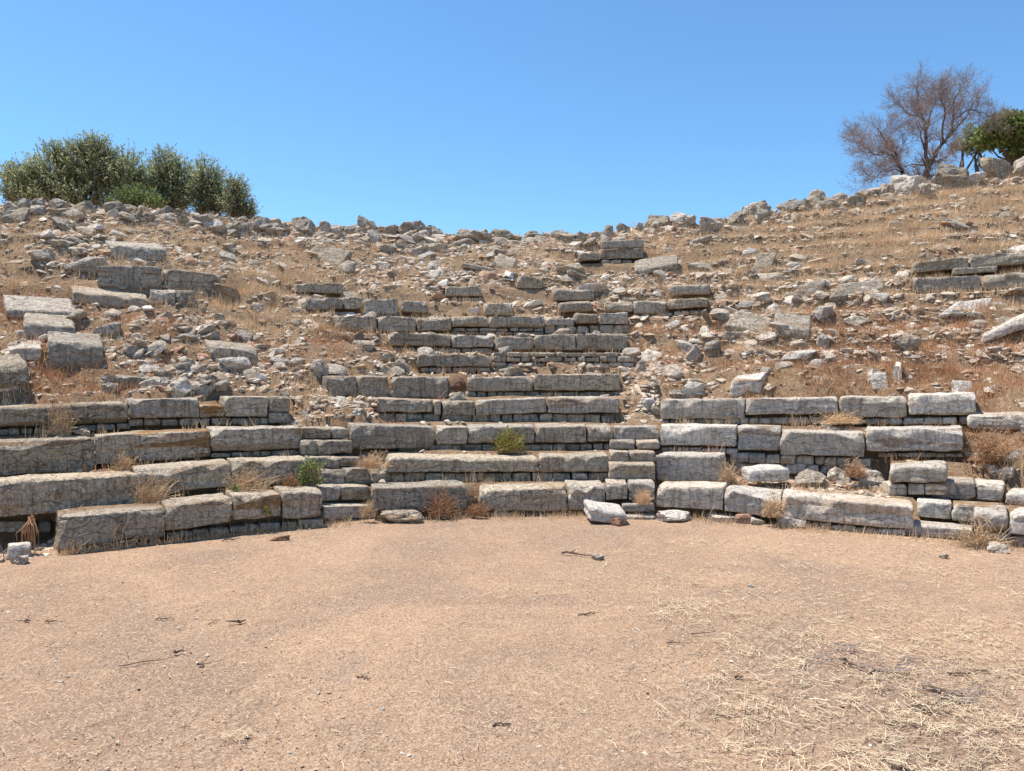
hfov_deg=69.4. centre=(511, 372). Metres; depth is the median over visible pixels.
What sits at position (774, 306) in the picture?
scree rock
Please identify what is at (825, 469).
packing stone
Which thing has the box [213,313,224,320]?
scree rock
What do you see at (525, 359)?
packing stone
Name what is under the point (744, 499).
seat block
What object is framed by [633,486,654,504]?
dry shrub
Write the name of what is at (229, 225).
scree rock
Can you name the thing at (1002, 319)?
scree rock
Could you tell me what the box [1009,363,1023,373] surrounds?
scree rock
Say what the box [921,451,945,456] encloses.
packing stone
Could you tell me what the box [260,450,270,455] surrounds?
packing stone
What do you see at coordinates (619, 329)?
packing stone
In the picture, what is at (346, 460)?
step block
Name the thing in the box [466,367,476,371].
packing stone
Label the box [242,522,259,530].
packing stone
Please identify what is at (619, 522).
loose rock
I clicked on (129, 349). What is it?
scree rock
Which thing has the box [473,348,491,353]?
packing stone
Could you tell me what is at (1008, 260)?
seat block
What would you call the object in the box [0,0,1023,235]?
sky
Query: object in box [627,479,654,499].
step block
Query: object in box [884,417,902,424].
packing stone
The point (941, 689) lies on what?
stick
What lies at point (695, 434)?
seat block
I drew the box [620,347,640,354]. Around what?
scree rock
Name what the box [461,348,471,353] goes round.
packing stone
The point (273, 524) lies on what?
packing stone
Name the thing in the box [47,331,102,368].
fallen block
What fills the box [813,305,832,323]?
loose rock
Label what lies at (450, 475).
packing stone
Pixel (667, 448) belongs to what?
packing stone
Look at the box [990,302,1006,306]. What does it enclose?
scree rock
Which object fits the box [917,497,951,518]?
step block
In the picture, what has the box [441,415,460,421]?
packing stone
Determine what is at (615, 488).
step block
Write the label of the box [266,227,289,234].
scree rock
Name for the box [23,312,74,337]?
fallen block
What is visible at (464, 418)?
packing stone
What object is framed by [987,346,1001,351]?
scree rock
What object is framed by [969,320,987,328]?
scree rock
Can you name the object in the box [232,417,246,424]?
packing stone
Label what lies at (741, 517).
fallen block
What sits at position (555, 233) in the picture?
crest stone
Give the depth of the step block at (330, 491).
8.40 m
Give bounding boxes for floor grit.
[0,516,1023,770]
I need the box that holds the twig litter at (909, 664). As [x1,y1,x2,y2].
[797,631,1023,770]
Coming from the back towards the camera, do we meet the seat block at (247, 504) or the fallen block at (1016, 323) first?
the fallen block at (1016, 323)
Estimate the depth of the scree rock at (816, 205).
17.11 m
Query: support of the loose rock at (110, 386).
on the hillside
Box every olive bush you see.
[0,128,153,208]
[100,176,169,209]
[134,140,197,212]
[176,150,229,216]
[215,169,262,219]
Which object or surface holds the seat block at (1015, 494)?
on the hillside
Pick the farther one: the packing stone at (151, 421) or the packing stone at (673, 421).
the packing stone at (673, 421)
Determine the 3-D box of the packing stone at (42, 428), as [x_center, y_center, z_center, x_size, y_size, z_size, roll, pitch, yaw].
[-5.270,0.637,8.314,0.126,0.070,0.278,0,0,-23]
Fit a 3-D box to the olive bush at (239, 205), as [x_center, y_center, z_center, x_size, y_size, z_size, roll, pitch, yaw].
[-6.372,-4.035,17.305,1.202,1.432,0.983,0,0,0]
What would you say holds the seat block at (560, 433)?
on the hillside
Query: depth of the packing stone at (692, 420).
10.17 m
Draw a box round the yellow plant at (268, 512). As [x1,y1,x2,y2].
[262,504,272,515]
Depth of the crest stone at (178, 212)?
14.87 m
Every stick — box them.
[119,656,176,665]
[197,658,224,665]
[226,619,245,623]
[355,672,370,679]
[492,721,510,726]
[561,549,591,555]
[577,611,603,615]
[839,658,870,672]
[869,666,909,673]
[891,764,917,770]
[906,703,951,714]
[921,683,972,700]
[947,667,990,677]
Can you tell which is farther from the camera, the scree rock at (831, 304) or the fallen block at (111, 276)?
the scree rock at (831, 304)
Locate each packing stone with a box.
[0,428,8,434]
[0,519,35,531]
[9,427,18,434]
[21,428,32,433]
[34,426,49,432]
[38,520,51,531]
[63,425,77,431]
[76,424,95,430]
[97,423,114,429]
[116,423,129,428]
[126,418,142,425]
[143,418,160,425]
[160,418,177,425]
[167,530,179,537]
[177,418,199,424]
[179,528,191,536]
[190,526,207,535]
[199,418,208,424]
[207,525,228,533]
[209,452,230,456]
[211,417,221,424]
[219,417,230,424]
[230,451,250,456]
[230,523,245,531]
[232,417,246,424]
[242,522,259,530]
[246,417,260,424]
[250,450,260,456]
[257,520,279,529]
[258,417,267,423]
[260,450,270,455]
[271,449,290,455]
[281,519,296,527]
[285,449,300,455]
[295,517,322,525]
[338,312,354,315]
[374,413,393,421]
[377,313,398,316]
[391,472,403,481]
[396,412,406,421]
[399,448,416,450]
[404,472,425,481]
[407,413,422,420]
[418,444,435,449]
[420,368,428,371]
[423,413,439,420]
[425,471,443,480]
[429,367,441,372]
[436,443,451,449]
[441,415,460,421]
[443,472,456,479]
[444,368,452,371]
[448,348,460,352]
[452,332,463,334]
[452,367,465,371]
[452,444,460,449]
[453,328,465,331]
[455,472,474,480]
[460,443,481,449]
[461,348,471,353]
[461,415,471,421]
[464,332,478,334]
[465,391,476,396]
[466,328,477,331]
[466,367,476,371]
[472,414,489,421]
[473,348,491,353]
[476,472,485,480]
[477,368,489,371]
[477,391,485,396]
[479,328,496,331]
[480,332,493,334]
[482,443,499,449]
[485,471,501,480]
[488,392,495,396]
[490,414,499,421]
[492,356,505,361]
[493,362,505,366]
[496,329,507,331]
[496,391,503,395]
[501,414,512,421]
[502,472,511,480]
[504,392,524,395]
[506,358,519,361]
[507,352,521,356]
[510,328,518,331]
[512,471,530,480]
[513,414,521,421]
[518,328,532,331]
[521,356,531,361]
[522,352,530,356]
[522,413,538,421]
[525,443,541,450]
[526,392,538,395]
[529,332,542,334]
[530,352,538,356]
[531,358,544,361]
[532,328,542,331]
[532,471,552,480]
[538,392,551,395]
[539,352,555,356]
[540,413,551,421]
[540,443,552,450]
[543,356,561,361]
[544,325,554,333]
[552,413,566,421]
[552,472,569,480]
[553,443,565,449]
[556,325,564,330]
[556,352,564,356]
[562,391,578,395]
[564,358,576,361]
[565,325,576,333]
[565,353,581,356]
[566,443,579,449]
[567,413,583,421]
[572,471,587,480]
[574,362,588,365]
[575,326,587,333]
[578,356,588,361]
[579,392,591,395]
[579,443,591,449]
[584,413,599,421]
[585,357,599,361]
[588,471,608,480]
[590,325,598,333]
[592,391,611,395]
[593,443,602,449]
[596,353,604,356]
[599,325,612,333]
[600,356,606,361]
[601,413,613,422]
[604,442,609,449]
[605,352,620,356]
[607,357,616,361]
[608,362,622,366]
[610,260,620,263]
[613,325,627,333]
[617,356,633,361]
[622,352,636,356]
[623,362,632,366]
[661,446,676,451]
[666,312,673,316]
[670,419,682,422]
[676,447,702,451]
[680,311,688,315]
[682,419,695,423]
[690,310,700,314]
[696,418,711,423]
[701,447,726,452]
[712,418,724,423]
[725,418,739,423]
[726,447,739,453]
[729,462,743,472]
[730,451,750,461]
[740,417,747,423]
[742,463,756,466]
[749,417,758,423]
[749,452,765,462]
[759,417,771,423]
[766,453,779,462]
[771,416,789,423]
[780,455,796,463]
[786,463,806,473]
[788,416,798,423]
[796,455,813,464]
[798,416,807,423]
[806,464,818,471]
[809,416,828,423]
[810,521,832,528]
[815,456,826,464]
[821,465,835,473]
[824,456,838,465]
[831,523,855,530]
[837,457,849,465]
[851,458,871,466]
[854,525,875,532]
[865,418,880,424]
[875,527,904,534]
[878,452,897,456]
[880,417,890,423]
[882,481,906,495]
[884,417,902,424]
[898,451,921,456]
[903,417,923,423]
[907,482,924,494]
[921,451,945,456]
[923,416,941,423]
[924,482,946,494]
[941,416,956,423]
[944,452,962,456]
[959,416,967,423]
[981,530,1010,544]
[1012,534,1023,546]
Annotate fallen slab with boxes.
[310,244,351,265]
[423,270,440,278]
[494,253,517,268]
[507,247,521,253]
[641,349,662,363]
[724,310,771,332]
[749,253,776,278]
[791,279,825,302]
[828,278,883,302]
[870,372,888,389]
[937,298,991,317]
[951,380,972,391]
[1002,448,1023,461]
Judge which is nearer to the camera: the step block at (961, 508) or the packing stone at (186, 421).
the step block at (961, 508)
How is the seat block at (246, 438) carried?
on the hillside
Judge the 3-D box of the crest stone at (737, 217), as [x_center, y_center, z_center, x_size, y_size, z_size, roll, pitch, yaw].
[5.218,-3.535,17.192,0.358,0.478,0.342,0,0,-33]
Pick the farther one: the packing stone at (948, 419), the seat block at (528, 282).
the seat block at (528, 282)
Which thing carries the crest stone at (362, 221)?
on the hillside
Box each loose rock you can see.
[10,555,28,564]
[73,427,89,435]
[101,374,115,382]
[101,382,119,392]
[153,369,171,377]
[160,377,169,385]
[165,386,177,394]
[169,376,191,397]
[196,385,215,397]
[271,535,290,540]
[308,359,328,375]
[313,360,323,375]
[332,413,347,421]
[379,364,389,374]
[379,509,424,522]
[394,358,408,371]
[449,392,466,399]
[451,381,464,391]
[466,494,477,506]
[490,510,514,515]
[503,367,523,376]
[525,511,540,514]
[592,553,603,560]
[610,518,625,526]
[635,361,644,372]
[640,398,656,409]
[648,403,659,414]
[656,510,692,521]
[669,389,686,398]
[680,381,705,398]
[686,344,701,359]
[705,513,736,521]
[750,516,764,524]
[777,516,806,527]
[794,469,825,486]
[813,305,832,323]
[816,335,829,348]
[821,358,830,365]
[827,467,850,482]
[856,468,884,485]
[867,366,879,382]
[890,334,920,350]
[893,361,901,380]
[939,553,948,558]
[987,541,1009,553]
[988,465,996,473]
[995,466,1014,480]
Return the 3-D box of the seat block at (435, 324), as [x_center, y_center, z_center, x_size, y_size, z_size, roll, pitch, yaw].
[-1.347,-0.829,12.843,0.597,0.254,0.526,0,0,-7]
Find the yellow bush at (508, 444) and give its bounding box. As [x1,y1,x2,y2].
[489,423,529,452]
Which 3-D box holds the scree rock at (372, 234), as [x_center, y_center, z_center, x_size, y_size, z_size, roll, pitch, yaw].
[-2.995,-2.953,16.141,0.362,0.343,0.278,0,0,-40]
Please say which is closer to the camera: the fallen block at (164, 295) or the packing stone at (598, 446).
the packing stone at (598, 446)
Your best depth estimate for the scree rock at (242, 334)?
11.13 m
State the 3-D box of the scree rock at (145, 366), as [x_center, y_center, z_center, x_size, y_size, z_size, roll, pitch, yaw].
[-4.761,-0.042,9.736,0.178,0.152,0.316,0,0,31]
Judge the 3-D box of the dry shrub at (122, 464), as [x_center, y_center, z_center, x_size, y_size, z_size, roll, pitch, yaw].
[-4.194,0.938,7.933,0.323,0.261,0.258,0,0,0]
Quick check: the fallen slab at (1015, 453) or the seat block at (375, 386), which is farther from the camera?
the seat block at (375, 386)
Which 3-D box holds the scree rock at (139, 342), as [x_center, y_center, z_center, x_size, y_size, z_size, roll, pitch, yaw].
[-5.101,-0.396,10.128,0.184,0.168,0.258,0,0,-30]
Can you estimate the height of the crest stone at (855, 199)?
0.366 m
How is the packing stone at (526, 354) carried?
on the packing stone at (525, 359)
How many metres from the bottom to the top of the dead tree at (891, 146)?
3.705 m
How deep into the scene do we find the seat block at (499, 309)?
13.33 m
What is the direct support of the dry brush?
on the hillside
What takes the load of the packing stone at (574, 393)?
on the hillside
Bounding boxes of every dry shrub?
[39,393,81,436]
[65,535,90,554]
[100,514,133,550]
[109,449,138,470]
[124,466,180,503]
[217,461,280,492]
[282,465,301,487]
[353,446,393,468]
[358,499,377,517]
[421,482,466,518]
[464,497,490,516]
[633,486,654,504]
[711,457,744,483]
[761,490,787,517]
[812,407,864,425]
[838,453,869,477]
[945,506,1023,551]
[963,413,1023,461]
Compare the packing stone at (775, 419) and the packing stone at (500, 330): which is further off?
the packing stone at (500, 330)
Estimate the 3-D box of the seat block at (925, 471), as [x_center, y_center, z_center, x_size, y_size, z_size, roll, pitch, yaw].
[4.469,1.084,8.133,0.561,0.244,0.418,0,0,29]
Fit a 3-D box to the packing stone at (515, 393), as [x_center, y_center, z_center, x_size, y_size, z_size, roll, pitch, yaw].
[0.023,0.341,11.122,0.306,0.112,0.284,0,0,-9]
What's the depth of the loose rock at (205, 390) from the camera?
9.52 m
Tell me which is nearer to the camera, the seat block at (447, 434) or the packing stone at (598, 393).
the seat block at (447, 434)
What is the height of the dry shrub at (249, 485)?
0.408 m
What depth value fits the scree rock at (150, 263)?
12.54 m
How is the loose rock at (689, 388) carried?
on the hillside
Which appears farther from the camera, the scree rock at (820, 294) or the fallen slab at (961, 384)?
the scree rock at (820, 294)
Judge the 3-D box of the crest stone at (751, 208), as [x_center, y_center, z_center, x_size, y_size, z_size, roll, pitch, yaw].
[5.860,-3.812,17.518,0.541,0.467,0.710,0,0,-31]
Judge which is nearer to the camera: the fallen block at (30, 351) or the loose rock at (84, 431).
the loose rock at (84, 431)
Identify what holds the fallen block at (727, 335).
on the hillside
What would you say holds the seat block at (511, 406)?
on the packing stone at (481, 418)
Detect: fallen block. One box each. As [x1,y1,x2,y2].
[0,354,28,386]
[3,295,74,317]
[6,541,30,559]
[7,339,41,359]
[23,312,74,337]
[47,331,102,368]
[71,286,148,307]
[97,266,161,286]
[105,240,166,259]
[115,375,151,387]
[149,289,175,303]
[162,269,220,290]
[175,290,194,304]
[204,339,256,364]
[461,262,497,270]
[583,499,626,522]
[634,253,677,273]
[682,234,710,245]
[704,340,720,355]
[723,332,743,339]
[729,372,766,396]
[735,513,751,523]
[741,464,789,481]
[774,313,810,337]
[967,411,1023,429]
[981,313,1023,342]
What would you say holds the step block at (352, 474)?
on the hillside
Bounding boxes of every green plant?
[229,483,240,491]
[298,455,326,486]
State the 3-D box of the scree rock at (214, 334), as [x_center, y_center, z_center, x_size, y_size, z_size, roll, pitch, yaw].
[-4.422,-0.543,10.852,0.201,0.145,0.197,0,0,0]
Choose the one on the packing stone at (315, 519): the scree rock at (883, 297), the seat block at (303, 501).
the seat block at (303, 501)
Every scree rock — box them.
[0,209,15,221]
[1,207,29,223]
[1,384,19,391]
[8,340,20,345]
[15,330,26,335]
[28,249,56,260]
[30,205,47,214]
[39,229,54,237]
[48,208,71,214]
[50,239,69,247]
[51,217,70,230]
[59,208,84,219]
[63,256,106,271]
[64,236,83,244]
[65,308,88,321]
[68,247,86,254]
[70,203,85,211]
[80,228,95,234]
[88,223,106,230]
[93,322,120,336]
[100,308,122,320]
[106,209,119,216]
[108,230,128,237]
[117,211,136,221]
[123,344,139,353]
[132,348,143,358]
[134,338,146,347]
[136,356,156,364]
[138,378,159,387]
[139,364,159,372]
[143,261,154,265]
[145,341,165,356]
[155,312,172,318]
[160,213,173,220]
[163,364,185,373]
[173,362,190,369]
[177,326,192,332]
[178,333,199,340]
[179,357,195,364]
[184,329,194,334]
[188,318,199,324]
[188,365,206,372]
[191,382,200,391]
[193,377,211,384]
[196,324,214,333]
[199,375,211,378]
[203,219,224,231]
[204,331,218,339]
[211,372,228,381]
[211,380,229,390]
[213,283,239,298]
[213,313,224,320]
[216,362,232,370]
[218,265,238,270]
[218,357,251,370]
[219,251,238,262]
[222,243,236,248]
[225,223,232,228]
[227,229,240,236]
[236,329,251,342]
[240,369,257,378]
[250,304,263,309]
[254,344,271,348]
[256,277,269,284]
[258,223,272,230]
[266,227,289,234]
[269,218,280,223]
[269,356,288,364]
[273,362,285,368]
[287,357,304,366]
[290,319,302,325]
[296,337,307,342]
[298,297,306,308]
[327,364,346,375]
[338,260,355,273]
[341,291,362,299]
[352,340,374,350]
[364,311,376,316]
[367,230,380,241]
[378,264,390,270]
[379,244,396,252]
[380,234,399,238]
[382,353,393,362]
[387,366,405,378]
[399,234,414,243]
[400,222,412,229]
[403,229,418,234]
[410,230,428,236]
[412,232,428,240]
[412,245,431,254]
[417,347,435,354]
[418,251,436,258]
[426,243,447,251]
[427,261,437,269]
[450,238,470,245]
[480,232,492,238]
[486,251,493,258]
[492,247,504,255]
[493,237,506,244]
[498,346,511,354]
[512,234,521,239]
[515,333,529,336]
[526,237,533,242]
[533,235,546,243]
[554,328,571,333]
[555,263,584,273]
[558,233,576,238]
[558,274,573,283]
[567,270,589,279]
[578,283,608,292]
[582,237,596,246]
[598,231,610,237]
[600,234,611,240]
[611,287,625,293]
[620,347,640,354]
[632,288,646,292]
[652,221,659,227]
[653,270,666,278]
[663,364,682,378]
[665,320,680,329]
[670,212,688,223]
[674,339,692,353]
[687,262,712,271]
[700,326,709,332]
[701,309,709,316]
[710,308,729,320]
[714,293,727,300]
[737,300,753,307]
[742,248,757,257]
[751,292,770,302]
[756,332,776,340]
[757,272,782,283]
[766,303,780,312]
[770,322,789,335]
[774,361,792,367]
[781,349,816,359]
[785,261,801,267]
[790,341,807,349]
[795,204,805,209]
[809,358,821,366]
[812,202,825,210]
[812,291,827,298]
[824,302,837,309]
[839,275,855,281]
[840,348,853,352]
[843,316,870,323]
[855,258,870,264]
[867,346,881,357]
[870,293,889,301]
[871,187,881,193]
[880,193,895,198]
[941,217,971,230]
[950,309,965,317]
[952,385,959,391]
[964,228,978,233]
[966,311,983,319]
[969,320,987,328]
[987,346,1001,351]
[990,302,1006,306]
[992,316,1011,325]
[999,211,1014,217]
[1005,287,1023,294]
[1009,245,1023,252]
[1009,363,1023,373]
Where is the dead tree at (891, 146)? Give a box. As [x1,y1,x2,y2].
[834,55,1017,195]
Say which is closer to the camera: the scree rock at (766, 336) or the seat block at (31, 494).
the seat block at (31, 494)
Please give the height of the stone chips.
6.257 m
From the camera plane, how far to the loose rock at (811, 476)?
8.62 m
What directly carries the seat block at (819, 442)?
on the packing stone at (789, 459)
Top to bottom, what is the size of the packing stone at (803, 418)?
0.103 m
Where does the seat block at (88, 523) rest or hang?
on the ground at (476, 668)
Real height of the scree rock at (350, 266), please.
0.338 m
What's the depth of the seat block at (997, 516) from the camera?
7.12 m
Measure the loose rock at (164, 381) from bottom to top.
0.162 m
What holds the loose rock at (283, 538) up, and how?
on the ground at (476, 668)
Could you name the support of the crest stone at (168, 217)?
on the hillside
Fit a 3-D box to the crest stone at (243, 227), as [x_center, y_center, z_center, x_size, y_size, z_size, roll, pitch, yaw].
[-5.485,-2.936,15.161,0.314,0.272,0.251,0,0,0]
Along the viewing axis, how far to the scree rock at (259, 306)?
12.10 m
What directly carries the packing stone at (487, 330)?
on the packing stone at (483, 333)
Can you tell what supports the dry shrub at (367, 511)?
on the ground at (476, 668)
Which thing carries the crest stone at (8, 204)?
on the hillside
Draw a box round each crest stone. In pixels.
[3,201,16,209]
[17,198,30,215]
[31,198,45,205]
[47,198,66,208]
[79,200,96,212]
[103,201,122,211]
[119,207,129,213]
[131,208,141,218]
[142,212,155,217]
[154,206,170,214]
[163,214,174,223]
[174,208,189,216]
[176,215,189,224]
[192,214,213,221]
[230,221,244,229]
[237,223,250,232]
[248,216,270,229]
[273,224,291,234]
[291,216,317,233]
[319,220,330,231]
[331,225,342,235]
[343,226,355,233]
[357,215,376,232]
[383,225,397,234]
[398,225,410,233]
[412,220,425,230]
[425,225,441,236]
[452,228,482,241]
[490,229,513,239]
[520,230,538,239]
[550,230,568,239]
[574,231,588,241]
[589,231,598,237]
[603,225,612,234]
[616,223,629,232]
[635,222,642,231]
[646,215,670,227]
[682,215,695,225]
[699,217,724,233]
[726,211,744,225]
[741,200,770,217]
[757,209,767,219]
[776,198,800,212]
[800,198,811,210]
[807,189,824,205]
[818,197,839,210]
[832,192,847,201]
[846,195,865,207]
[857,189,874,199]
[877,183,894,195]
[889,174,926,194]
[918,183,931,196]
[930,163,969,185]
[968,172,986,183]
[979,156,1013,179]
[1013,156,1023,176]
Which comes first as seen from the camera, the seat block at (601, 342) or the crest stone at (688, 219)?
the seat block at (601, 342)
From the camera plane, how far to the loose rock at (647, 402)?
10.49 m
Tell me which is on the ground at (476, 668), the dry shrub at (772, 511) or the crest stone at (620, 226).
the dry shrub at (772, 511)
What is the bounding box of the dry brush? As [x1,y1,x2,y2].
[0,283,1023,557]
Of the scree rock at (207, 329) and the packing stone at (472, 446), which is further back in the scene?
the scree rock at (207, 329)
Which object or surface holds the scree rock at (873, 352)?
on the hillside
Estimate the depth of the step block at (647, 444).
9.40 m
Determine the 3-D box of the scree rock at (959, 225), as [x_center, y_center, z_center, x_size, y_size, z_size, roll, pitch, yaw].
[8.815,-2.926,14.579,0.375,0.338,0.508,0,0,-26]
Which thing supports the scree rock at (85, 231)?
on the hillside
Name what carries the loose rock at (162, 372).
on the hillside
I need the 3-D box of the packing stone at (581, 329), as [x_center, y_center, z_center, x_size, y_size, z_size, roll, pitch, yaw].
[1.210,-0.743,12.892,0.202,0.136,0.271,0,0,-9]
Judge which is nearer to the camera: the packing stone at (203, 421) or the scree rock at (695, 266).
the packing stone at (203, 421)
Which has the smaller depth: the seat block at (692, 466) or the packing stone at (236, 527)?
the packing stone at (236, 527)
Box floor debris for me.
[0,521,1023,770]
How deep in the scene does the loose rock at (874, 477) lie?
8.48 m
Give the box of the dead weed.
[16,515,38,552]
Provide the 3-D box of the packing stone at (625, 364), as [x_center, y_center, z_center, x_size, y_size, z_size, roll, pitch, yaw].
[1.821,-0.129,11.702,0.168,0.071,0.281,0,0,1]
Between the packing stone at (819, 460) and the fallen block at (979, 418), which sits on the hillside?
the fallen block at (979, 418)
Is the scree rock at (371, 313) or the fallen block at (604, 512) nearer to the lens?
the fallen block at (604, 512)
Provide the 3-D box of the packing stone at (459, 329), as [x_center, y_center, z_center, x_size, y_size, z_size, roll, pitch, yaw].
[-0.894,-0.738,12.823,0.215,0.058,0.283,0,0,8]
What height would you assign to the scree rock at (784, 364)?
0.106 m
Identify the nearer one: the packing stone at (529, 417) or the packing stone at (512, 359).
the packing stone at (529, 417)
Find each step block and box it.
[297,438,316,454]
[300,426,330,438]
[300,455,339,467]
[312,438,352,454]
[315,483,341,500]
[316,468,344,483]
[320,502,374,518]
[329,426,348,437]
[332,455,360,465]
[336,483,370,499]
[339,466,370,483]
[370,466,391,482]
[605,479,627,499]
[608,461,654,479]
[609,439,634,448]
[609,449,628,461]
[613,425,658,440]
[620,499,654,511]
[624,511,654,519]
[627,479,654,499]
[628,450,654,461]
[636,439,659,448]
[904,519,972,539]
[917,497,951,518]
[951,500,1003,521]
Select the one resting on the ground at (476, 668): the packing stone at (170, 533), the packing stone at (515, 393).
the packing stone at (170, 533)
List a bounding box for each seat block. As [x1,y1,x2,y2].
[0,401,127,426]
[0,436,94,475]
[0,470,138,516]
[55,502,165,552]
[94,428,210,463]
[127,397,198,417]
[132,459,231,493]
[160,493,231,530]
[199,404,223,417]
[207,425,301,450]
[220,396,267,416]
[225,489,280,519]
[227,455,306,484]
[264,396,289,411]
[266,411,290,422]
[274,486,322,518]
[294,283,342,294]
[306,298,342,309]
[321,375,356,397]
[332,316,376,330]
[341,297,362,309]
[347,422,435,448]
[356,375,389,397]
[363,299,397,314]
[371,480,466,510]
[377,397,432,412]
[378,316,415,332]
[385,452,538,471]
[390,333,450,346]
[390,376,447,398]
[401,300,427,313]
[416,354,489,366]
[417,317,451,331]
[433,400,440,414]
[436,425,467,443]
[441,400,474,415]
[445,286,481,297]
[451,316,487,327]
[451,335,492,347]
[467,376,532,391]
[467,423,533,443]
[476,397,545,415]
[478,482,567,511]
[483,303,512,316]
[488,316,544,327]
[494,336,533,349]
[516,276,543,288]
[533,374,619,390]
[534,334,575,350]
[534,423,586,442]
[538,451,608,471]
[546,318,573,325]
[547,396,619,413]
[551,289,593,301]
[558,301,591,313]
[565,480,604,509]
[573,313,597,324]
[576,334,627,350]
[578,253,598,262]
[586,424,613,441]
[599,248,642,261]
[599,312,627,324]
[600,240,643,250]
[604,302,632,312]
[633,301,665,314]
[655,452,725,481]
[656,481,727,509]
[660,398,745,419]
[660,423,737,445]
[668,298,707,309]
[669,284,710,295]
[724,484,782,517]
[738,424,781,450]
[745,396,837,414]
[779,429,864,456]
[781,488,913,528]
[839,395,906,417]
[866,425,962,451]
[889,460,947,482]
[908,392,975,414]
[912,257,968,273]
[913,276,980,293]
[931,476,975,499]
[951,266,996,275]
[970,252,1023,268]
[973,505,1008,530]
[975,478,1004,500]
[982,272,1023,290]
[1006,488,1023,505]
[1009,507,1023,534]
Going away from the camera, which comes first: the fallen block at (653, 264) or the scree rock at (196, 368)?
the scree rock at (196, 368)
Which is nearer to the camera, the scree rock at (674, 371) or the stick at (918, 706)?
the stick at (918, 706)
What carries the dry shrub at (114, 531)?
on the ground at (476, 668)
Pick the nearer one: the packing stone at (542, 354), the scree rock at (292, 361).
the scree rock at (292, 361)
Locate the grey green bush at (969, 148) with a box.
[949,119,986,172]
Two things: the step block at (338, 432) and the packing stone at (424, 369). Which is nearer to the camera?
the step block at (338, 432)
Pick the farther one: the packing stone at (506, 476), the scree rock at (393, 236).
the scree rock at (393, 236)
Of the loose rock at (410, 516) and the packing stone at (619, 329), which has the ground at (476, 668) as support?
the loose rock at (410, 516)
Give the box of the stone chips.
[0,172,1023,557]
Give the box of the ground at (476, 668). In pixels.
[0,512,1023,770]
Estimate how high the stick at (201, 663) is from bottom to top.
0.023 m
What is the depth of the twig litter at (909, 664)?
3.94 m
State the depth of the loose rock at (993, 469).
8.10 m
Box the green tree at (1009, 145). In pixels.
[969,108,1023,165]
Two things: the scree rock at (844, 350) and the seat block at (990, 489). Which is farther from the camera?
the scree rock at (844, 350)
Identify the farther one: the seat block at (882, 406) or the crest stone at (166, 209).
the crest stone at (166, 209)
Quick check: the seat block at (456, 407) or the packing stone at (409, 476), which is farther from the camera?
the seat block at (456, 407)
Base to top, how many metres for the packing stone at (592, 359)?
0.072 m
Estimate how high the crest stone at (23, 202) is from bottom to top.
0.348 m
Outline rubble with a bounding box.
[0,171,1023,562]
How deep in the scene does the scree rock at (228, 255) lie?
13.65 m
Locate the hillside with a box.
[0,176,1023,550]
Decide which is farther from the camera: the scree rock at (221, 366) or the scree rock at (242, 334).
the scree rock at (242, 334)
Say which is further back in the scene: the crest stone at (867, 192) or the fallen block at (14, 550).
the crest stone at (867, 192)
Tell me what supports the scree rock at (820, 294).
on the hillside
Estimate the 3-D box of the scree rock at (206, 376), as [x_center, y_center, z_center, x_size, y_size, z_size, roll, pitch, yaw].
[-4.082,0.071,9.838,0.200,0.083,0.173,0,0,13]
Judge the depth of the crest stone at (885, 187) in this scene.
17.25 m
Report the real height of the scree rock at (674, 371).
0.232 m
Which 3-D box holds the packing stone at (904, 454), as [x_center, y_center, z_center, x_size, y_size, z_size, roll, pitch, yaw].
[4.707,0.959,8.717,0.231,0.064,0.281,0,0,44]
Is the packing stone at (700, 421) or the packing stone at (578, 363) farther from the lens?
the packing stone at (578, 363)
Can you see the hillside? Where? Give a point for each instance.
(664, 340)
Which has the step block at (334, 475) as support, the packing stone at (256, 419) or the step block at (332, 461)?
the step block at (332, 461)
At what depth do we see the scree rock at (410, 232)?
16.65 m
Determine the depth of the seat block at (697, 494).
8.39 m
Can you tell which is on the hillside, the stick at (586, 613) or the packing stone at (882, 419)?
the packing stone at (882, 419)
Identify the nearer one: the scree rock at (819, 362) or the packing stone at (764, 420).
the packing stone at (764, 420)
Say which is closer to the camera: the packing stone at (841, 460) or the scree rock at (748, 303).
the packing stone at (841, 460)
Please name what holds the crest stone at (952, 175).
on the hillside
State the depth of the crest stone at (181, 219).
14.55 m
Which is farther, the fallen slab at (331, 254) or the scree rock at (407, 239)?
the scree rock at (407, 239)
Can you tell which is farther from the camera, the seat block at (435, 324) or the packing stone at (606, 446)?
the seat block at (435, 324)
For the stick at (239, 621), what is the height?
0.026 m
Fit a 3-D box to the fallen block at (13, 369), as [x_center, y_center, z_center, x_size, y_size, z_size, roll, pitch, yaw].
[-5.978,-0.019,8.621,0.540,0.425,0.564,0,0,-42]
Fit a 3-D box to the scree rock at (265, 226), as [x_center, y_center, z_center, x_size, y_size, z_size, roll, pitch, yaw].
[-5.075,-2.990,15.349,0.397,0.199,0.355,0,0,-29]
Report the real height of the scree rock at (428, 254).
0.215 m
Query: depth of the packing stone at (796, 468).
9.07 m
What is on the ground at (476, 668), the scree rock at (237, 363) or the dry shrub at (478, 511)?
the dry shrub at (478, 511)
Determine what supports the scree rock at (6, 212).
on the hillside
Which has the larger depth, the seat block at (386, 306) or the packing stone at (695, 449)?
the seat block at (386, 306)
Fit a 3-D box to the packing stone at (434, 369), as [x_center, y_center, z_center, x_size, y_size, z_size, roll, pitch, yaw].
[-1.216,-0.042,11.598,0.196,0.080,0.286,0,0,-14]
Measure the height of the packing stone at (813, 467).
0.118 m
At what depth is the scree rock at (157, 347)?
10.08 m
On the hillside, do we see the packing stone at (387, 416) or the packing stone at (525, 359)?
the packing stone at (387, 416)

